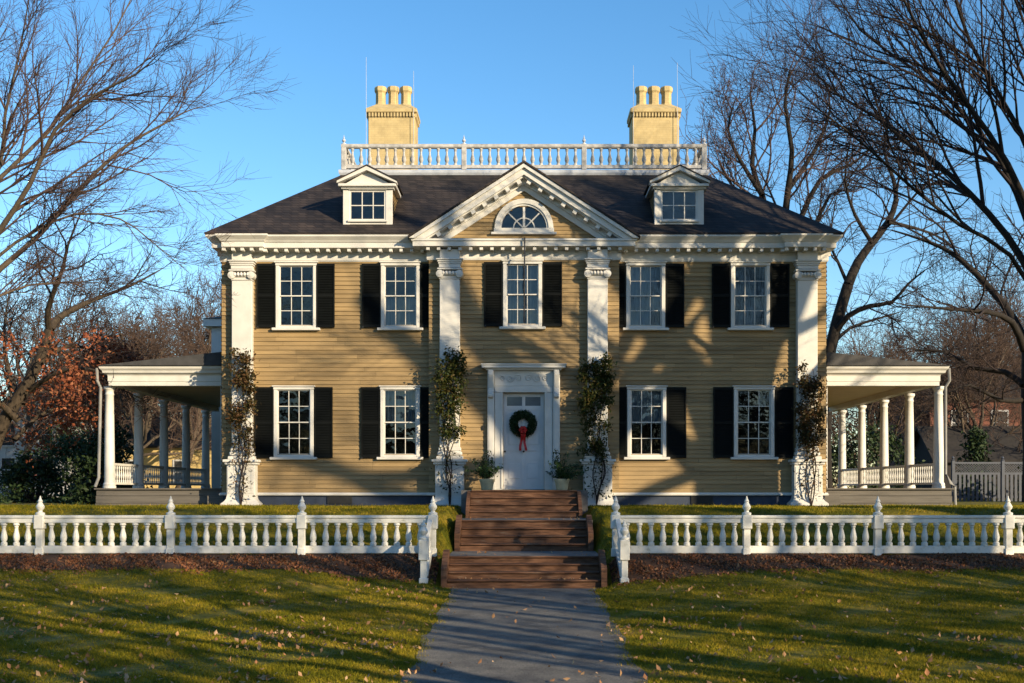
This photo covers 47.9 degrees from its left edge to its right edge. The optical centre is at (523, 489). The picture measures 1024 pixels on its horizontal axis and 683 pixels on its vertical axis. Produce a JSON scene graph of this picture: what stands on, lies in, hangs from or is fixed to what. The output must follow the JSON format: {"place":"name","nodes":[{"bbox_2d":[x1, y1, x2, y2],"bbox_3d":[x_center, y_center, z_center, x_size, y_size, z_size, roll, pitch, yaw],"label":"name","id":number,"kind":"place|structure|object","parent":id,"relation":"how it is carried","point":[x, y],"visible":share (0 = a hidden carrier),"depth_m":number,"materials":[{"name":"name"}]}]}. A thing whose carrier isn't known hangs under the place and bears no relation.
{"place":"outdoors","nodes":[
{"label":"outdoors","id":0,"kind":"place"},
{"bbox_2d":[0,497,1023,682],"bbox_3d":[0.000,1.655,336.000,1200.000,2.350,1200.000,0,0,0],"label":"lawn","id":1,"kind":"structure","parent":0,"point":[857,609],"depth_m":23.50,"materials":[{"name":"plant"}]},
{"bbox_2d":[0,445,73,503],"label":"dark bush","id":2,"kind":"object","parent":1,"relation":"on","point":[18,473],"visible":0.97,"depth_m":44.52,"materials":[{"name":"green plant"}]},
{"bbox_2d":[0,384,96,496],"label":"white house","id":3,"kind":"structure","parent":1,"relation":"on","point":[7,454],"depth_m":80.00,"materials":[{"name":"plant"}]},
{"bbox_2d":[0,457,15,476],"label":"window","id":4,"kind":"structure","parent":3,"relation":"in","point":[2,460],"depth_m":79.98,"materials":[{"name":"white"}]},
{"bbox_2d":[2,422,16,446],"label":"window","id":5,"kind":"structure","parent":3,"relation":"in","point":[7,444],"depth_m":79.98,"materials":[{"name":"white"}]},
{"bbox_2d":[38,422,53,445],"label":"window","id":6,"kind":"structure","parent":3,"relation":"in","point":[46,430],"depth_m":79.98,"materials":[{"name":"white"}]},
{"bbox_2d":[3,424,100,497],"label":"dark bush","id":7,"kind":"object","parent":1,"relation":"on","point":[55,428],"visible":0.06,"depth_m":68.49,"materials":[{"name":"green plant"}]},
{"bbox_2d":[34,427,129,498],"bbox_3d":[-23.833,-1.452,61.638,5.144,4.160,5.104,0,0,0],"label":"dark bush","id":8,"kind":"object","parent":1,"relation":"on","point":[65,446],"visible":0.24,"depth_m":61.18,"materials":[{"name":"green plant"}]},
{"bbox_2d":[0,232,171,493],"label":"bare tree","id":9,"kind":"object","parent":1,"relation":"on","point":[23,335],"visible":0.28,"depth_m":75.74,"materials":[{"name":"brown plant"}]},
{"bbox_2d":[4,297,176,415],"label":"bare tree","id":10,"kind":"object","parent":1,"relation":"on","point":[147,356],"depth_m":101.08,"materials":[{"name":"brown plant"}]},
{"bbox_2d":[52,433,132,503],"bbox_3d":[-15.706,-0.739,42.447,3.150,2.730,2.998,0,0,0],"label":"dark bush","id":11,"kind":"object","parent":1,"relation":"on","point":[88,464],"visible":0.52,"depth_m":41.96,"materials":[{"name":"green plant"}]},
{"bbox_2d":[0,262,198,450],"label":"bare tree","id":12,"kind":"object","parent":1,"relation":"on","point":[123,426],"visible":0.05,"depth_m":82.23,"materials":[{"name":"brown plant"}]},
{"bbox_2d":[1,256,210,485],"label":"bare tree","id":13,"kind":"object","parent":1,"relation":"on","point":[155,347],"visible":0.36,"depth_m":67.60,"materials":[{"name":"brown plant"}]},
{"bbox_2d":[63,416,152,501],"bbox_3d":[-17.558,-1.265,48.603,3.553,3.765,3.206,0,0,0],"label":"dark bush","id":14,"kind":"object","parent":1,"relation":"on","point":[120,440],"visible":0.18,"depth_m":48.30,"materials":[{"name":"green plant"}]},
{"bbox_2d":[0,159,219,475],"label":"oak tree","id":15,"kind":"object","parent":1,"relation":"on","point":[30,383],"visible":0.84,"depth_m":40.47,"materials":[{"name":"brown plant"}]},
{"bbox_2d":[21,255,221,487],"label":"bare tree","id":16,"kind":"object","parent":1,"relation":"on","point":[207,336],"visible":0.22,"depth_m":78.19,"materials":[{"name":"brown plant"}]},
{"bbox_2d":[78,283,209,416],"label":"bare tree","id":17,"kind":"object","parent":1,"relation":"on","point":[169,338],"visible":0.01,"depth_m":103.65,"materials":[{"name":"brown plant"}]},
{"bbox_2d":[0,0,301,315],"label":"bare tree","id":18,"kind":"object","parent":1,"relation":"on","point":[59,211],"visible":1,"depth_m":29.63,"materials":[{"name":"brown plant"}]},
{"bbox_2d":[99,417,210,487],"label":"background house","id":19,"kind":"structure","parent":1,"relation":"on","point":[153,446],"depth_m":84.00,"materials":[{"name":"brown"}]},
{"bbox_2d":[173,460,181,481],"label":"window","id":20,"kind":"structure","parent":19,"relation":"in","point":[178,463],"depth_m":83.98,"materials":[{"name":"white"}]},
{"bbox_2d":[121,301,210,437],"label":"bare tree","id":21,"kind":"object","parent":1,"relation":"on","point":[176,356],"visible":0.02,"depth_m":90.98,"materials":[{"name":"brown plant"}]},
{"bbox_2d":[0,496,437,582],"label":"baluster fence","id":22,"kind":"object","parent":1,"relation":"on","point":[425,548],"visible":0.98,"depth_m":27.24,"materials":[{"name":"white paint"}]},
{"bbox_2d":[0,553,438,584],"bbox_3d":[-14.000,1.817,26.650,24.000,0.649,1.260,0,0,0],"label":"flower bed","id":23,"kind":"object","parent":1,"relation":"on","point":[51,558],"visible":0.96,"depth_m":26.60,"materials":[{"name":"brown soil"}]},
{"bbox_2d":[0,552,1023,587],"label":"leaf litter","id":24,"kind":"object","parent":1,"relation":"on","point":[286,561],"visible":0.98,"depth_m":26.54,"materials":[{"name":"brown plant"}]},
{"bbox_2d":[0,566,1023,682],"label":"fallen leaves","id":25,"kind":"object","parent":1,"relation":"on","point":[263,676],"visible":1,"depth_m":18.13,"materials":[{"name":"brown plant"}]},
{"bbox_2d":[441,490,606,588],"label":"garden steps","id":26,"kind":"structure","parent":1,"relation":"on","point":[522,536],"depth_m":29.20,"materials":[{"name":"brown wood"}]},
{"bbox_2d":[463,450,502,489],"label":"potted plant","id":27,"kind":"object","parent":26,"relation":"on","point":[486,474],"visible":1,"depth_m":34.84,"materials":[{"name":"green plant"}]},
{"bbox_2d":[459,517,587,579],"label":"step leaves","id":28,"kind":"object","parent":26,"relation":"on","point":[541,551],"visible":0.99,"depth_m":28.05,"materials":[{"name":"brown plant"}]},
{"bbox_2d":[545,449,586,489],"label":"potted plant","id":29,"kind":"object","parent":26,"relation":"on","point":[561,482],"visible":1,"depth_m":34.81,"materials":[{"name":"green plant"}]},
{"bbox_2d":[94,65,956,505],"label":"mansion","id":30,"kind":"structure","parent":1,"relation":"on","point":[690,299],"depth_m":35.97,"materials":[{"name":"paint"}]},
{"bbox_2d":[218,347,261,504],"bbox_3d":[-8.770,-1.950,35.411,1.414,4.907,0.460,0,0,0],"label":"climbing vine","id":31,"kind":"object","parent":30,"relation":"attached to","point":[239,377],"visible":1,"depth_m":35.48,"materials":[{"name":"green plant"}]},
{"bbox_2d":[269,385,316,459],"bbox_3d":[-7.188,-2.100,35.970,1.470,2.311,0.260,0,0,0],"label":"window","id":32,"kind":"structure","parent":30,"relation":"in","point":[276,388],"depth_m":35.93,"materials":[{"name":"white paint"}]},
{"bbox_2d":[271,261,319,330],"bbox_3d":[-7.109,-6.050,35.970,1.501,2.151,0.260,0,0,0],"label":"window","id":33,"kind":"structure","parent":30,"relation":"in","point":[278,263],"depth_m":35.93,"materials":[{"name":"white paint"}]},
{"bbox_2d":[377,261,422,330],"bbox_3d":[-3.859,-6.050,36.004,1.439,2.151,0.328,0,0,0],"label":"window","id":34,"kind":"structure","parent":30,"relation":"in","point":[395,309],"depth_m":35.99,"materials":[{"name":"white paint"}]},
{"bbox_2d":[376,385,423,459],"bbox_3d":[-3.867,-2.100,36.004,1.454,2.311,0.328,0,0,0],"label":"window","id":35,"kind":"structure","parent":30,"relation":"in","point":[399,404],"depth_m":35.99,"materials":[{"name":"white paint"}]},
{"bbox_2d":[424,345,471,504],"bbox_3d":[-2.247,-1.974,35.159,1.615,4.954,0.466,0,0,0],"label":"climbing vine","id":36,"kind":"object","parent":30,"relation":"attached to","point":[452,365],"visible":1,"depth_m":35.22,"materials":[{"name":"green plant"}]},
{"bbox_2d":[499,260,545,329],"bbox_3d":[-0.047,-6.050,35.754,1.430,2.151,0.328,0,0,0],"label":"window","id":37,"kind":"structure","parent":30,"relation":"in","point":[513,275],"depth_m":35.87,"materials":[{"name":"white paint"}]},
{"bbox_2d":[509,408,537,450],"bbox_3d":[-0.026,-1.876,35.724,0.914,1.313,0.328,0,0,0],"label":"wreath","id":38,"kind":"object","parent":30,"relation":"attached to","point":[522,432],"visible":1,"depth_m":35.72,"materials":[{"name":"green plant"}]},
{"bbox_2d":[502,393,544,489],"bbox_3d":[-0.010,-1.505,35.735,1.310,3.020,0.370,0,0,0],"label":"door","id":39,"kind":"structure","parent":30,"relation":"in","point":[522,470],"depth_m":35.87,"materials":[{"name":"white paint"}]},
{"bbox_2d":[571,351,623,504],"bbox_3d":[2.242,-1.889,35.177,1.639,4.785,0.441,0,0,0],"label":"climbing vine","id":40,"kind":"object","parent":30,"relation":"attached to","point":[603,379],"visible":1,"depth_m":35.22,"materials":[{"name":"green plant"}]},
{"bbox_2d":[623,261,668,330],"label":"window","id":41,"kind":"structure","parent":30,"relation":"in","point":[645,280],"depth_m":36.12,"materials":[{"name":"white paint"}]},
{"bbox_2d":[623,385,669,459],"bbox_3d":[3.828,-2.100,36.004,1.439,2.311,0.328,0,0,0],"label":"window","id":42,"kind":"structure","parent":30,"relation":"in","point":[646,404],"depth_m":35.99,"materials":[{"name":"white paint"}]},
{"bbox_2d":[727,261,773,330],"bbox_3d":[7.062,-6.050,36.004,1.439,2.151,0.328,0,0,0],"label":"window","id":43,"kind":"structure","parent":30,"relation":"in","point":[750,286],"depth_m":36.12,"materials":[{"name":"white paint"}]},
{"bbox_2d":[730,385,778,459],"bbox_3d":[7.180,-2.100,35.970,1.486,2.311,0.260,0,0,0],"label":"window","id":44,"kind":"structure","parent":30,"relation":"in","point":[736,388],"depth_m":35.93,"materials":[{"name":"white paint"}]},
{"bbox_2d":[791,359,834,505],"bbox_3d":[8.908,-1.761,35.418,1.366,4.532,0.443,0,0,0],"label":"climbing vine","id":45,"kind":"object","parent":30,"relation":"attached to","point":[806,421],"visible":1,"depth_m":35.47,"materials":[{"name":"green plant"}]},
{"bbox_2d":[171,408,879,487],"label":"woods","id":46,"kind":"object","parent":1,"relation":"on","point":[835,474],"depth_m":128.74,"materials":[{"name":"brown plant"}]},
{"bbox_2d":[679,0,933,220],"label":"bare tree","id":47,"kind":"object","parent":1,"relation":"on","point":[790,181],"visible":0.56,"depth_m":60.38,"materials":[{"name":"brown plant"}]},
{"bbox_2d":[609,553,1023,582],"bbox_3d":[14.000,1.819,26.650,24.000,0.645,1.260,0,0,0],"label":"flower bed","id":48,"kind":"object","parent":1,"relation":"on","point":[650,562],"visible":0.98,"depth_m":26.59,"materials":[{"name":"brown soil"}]},
{"bbox_2d":[611,496,1023,582],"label":"baluster fence","id":49,"kind":"object","parent":48,"relation":"on","point":[622,549],"visible":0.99,"depth_m":27.24,"materials":[{"name":"white paint"}]},
{"bbox_2d":[670,0,1023,280],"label":"bare tree","id":50,"kind":"object","parent":1,"relation":"on","point":[1002,165],"visible":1,"depth_m":28.93,"materials":[{"name":"brown plant"}]},
{"bbox_2d":[831,418,929,487],"bbox_3d":[16.620,-1.488,56.839,5.673,4.230,5.709,0,0,-22],"label":"dark bush","id":51,"kind":"object","parent":1,"relation":"on","point":[874,438],"visible":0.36,"depth_m":56.05,"materials":[{"name":"green plant"}]},
{"bbox_2d":[836,314,942,454],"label":"bare tree","id":52,"kind":"object","parent":1,"relation":"on","point":[876,356],"visible":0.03,"depth_m":102.73,"materials":[{"name":"brown plant"}]},
{"bbox_2d":[801,6,1006,487],"bbox_3d":[18.460,-11.056,54.791,13.203,23.706,10.182,0,0,-26],"label":"bare tree","id":53,"kind":"object","parent":1,"relation":"on","point":[840,319],"visible":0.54,"depth_m":53.88,"materials":[{"name":"brown plant"}]},
{"bbox_2d":[813,146,1023,501],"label":"bare tree","id":54,"kind":"object","parent":1,"relation":"on","point":[1008,316],"visible":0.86,"depth_m":47.11,"materials":[{"name":"brown plant"}]},
{"bbox_2d":[826,288,1019,472],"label":"bare tree","id":55,"kind":"object","parent":1,"relation":"on","point":[870,413],"visible":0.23,"depth_m":78.41,"materials":[{"name":"brown plant"}]},
{"bbox_2d":[837,225,1023,424],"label":"bare tree","id":56,"kind":"object","parent":1,"relation":"on","point":[985,325],"visible":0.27,"depth_m":81.70,"materials":[{"name":"brown plant"}]},
{"bbox_2d":[879,283,1023,465],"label":"bare tree","id":57,"kind":"object","parent":1,"relation":"on","point":[963,407],"visible":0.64,"depth_m":64.15,"materials":[{"name":"brown plant"}]},
{"bbox_2d":[881,248,1023,367],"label":"bare tree","id":58,"kind":"object","parent":1,"relation":"on","point":[957,299],"visible":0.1,"depth_m":94.42,"materials":[{"name":"brown plant"}]},
{"bbox_2d":[888,368,1020,487],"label":"brick house","id":59,"kind":"structure","parent":1,"relation":"on","point":[985,422],"depth_m":78.51,"materials":[{"name":"brown brick"}]},
{"bbox_2d":[951,411,968,425],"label":"window","id":60,"kind":"structure","parent":59,"relation":"in","point":[954,424],"depth_m":78.00,"materials":[{"name":"white"}]},
{"bbox_2d":[991,410,1008,425],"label":"window","id":61,"kind":"structure","parent":59,"relation":"in","point":[992,410],"depth_m":78.00,"materials":[{"name":"white"}]},
{"bbox_2d":[901,426,1022,498],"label":"garden shed","id":62,"kind":"structure","parent":1,"relation":"on","point":[1008,453],"depth_m":63.45,"materials":[{"name":"grey"}]},
{"bbox_2d":[955,425,1000,500],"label":"bush","id":63,"kind":"object","parent":1,"relation":"on","point":[976,445],"visible":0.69,"depth_m":54.80,"materials":[{"name":"green plant"}]},
{"bbox_2d":[951,456,1022,500],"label":"picket fence","id":64,"kind":"object","parent":1,"relation":"on","point":[1002,473],"visible":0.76,"depth_m":50.96,"materials":[{"name":"grey paint"}]},
{"bbox_2d":[1005,454,1022,500],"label":"dark bush","id":65,"kind":"object","parent":1,"relation":"on","point":[1014,486],"visible":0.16,"depth_m":53.94,"materials":[{"name":"green plant"}]},
{"bbox_2d":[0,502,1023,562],"bbox_3d":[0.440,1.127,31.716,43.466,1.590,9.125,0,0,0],"label":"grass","id":66,"kind":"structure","parent":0,"point":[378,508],"depth_m":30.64,"materials":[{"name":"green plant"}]},
{"bbox_2d":[0,0,1023,487],"label":"sky","id":67,"kind":"structure","parent":0,"point":[486,71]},
{"bbox_2d":[401,588,647,682],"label":"path","id":68,"kind":"structure","parent":0,"point":[470,633],"depth_m":18.31,"materials":[{"name":"grey concrete"}]}
]}

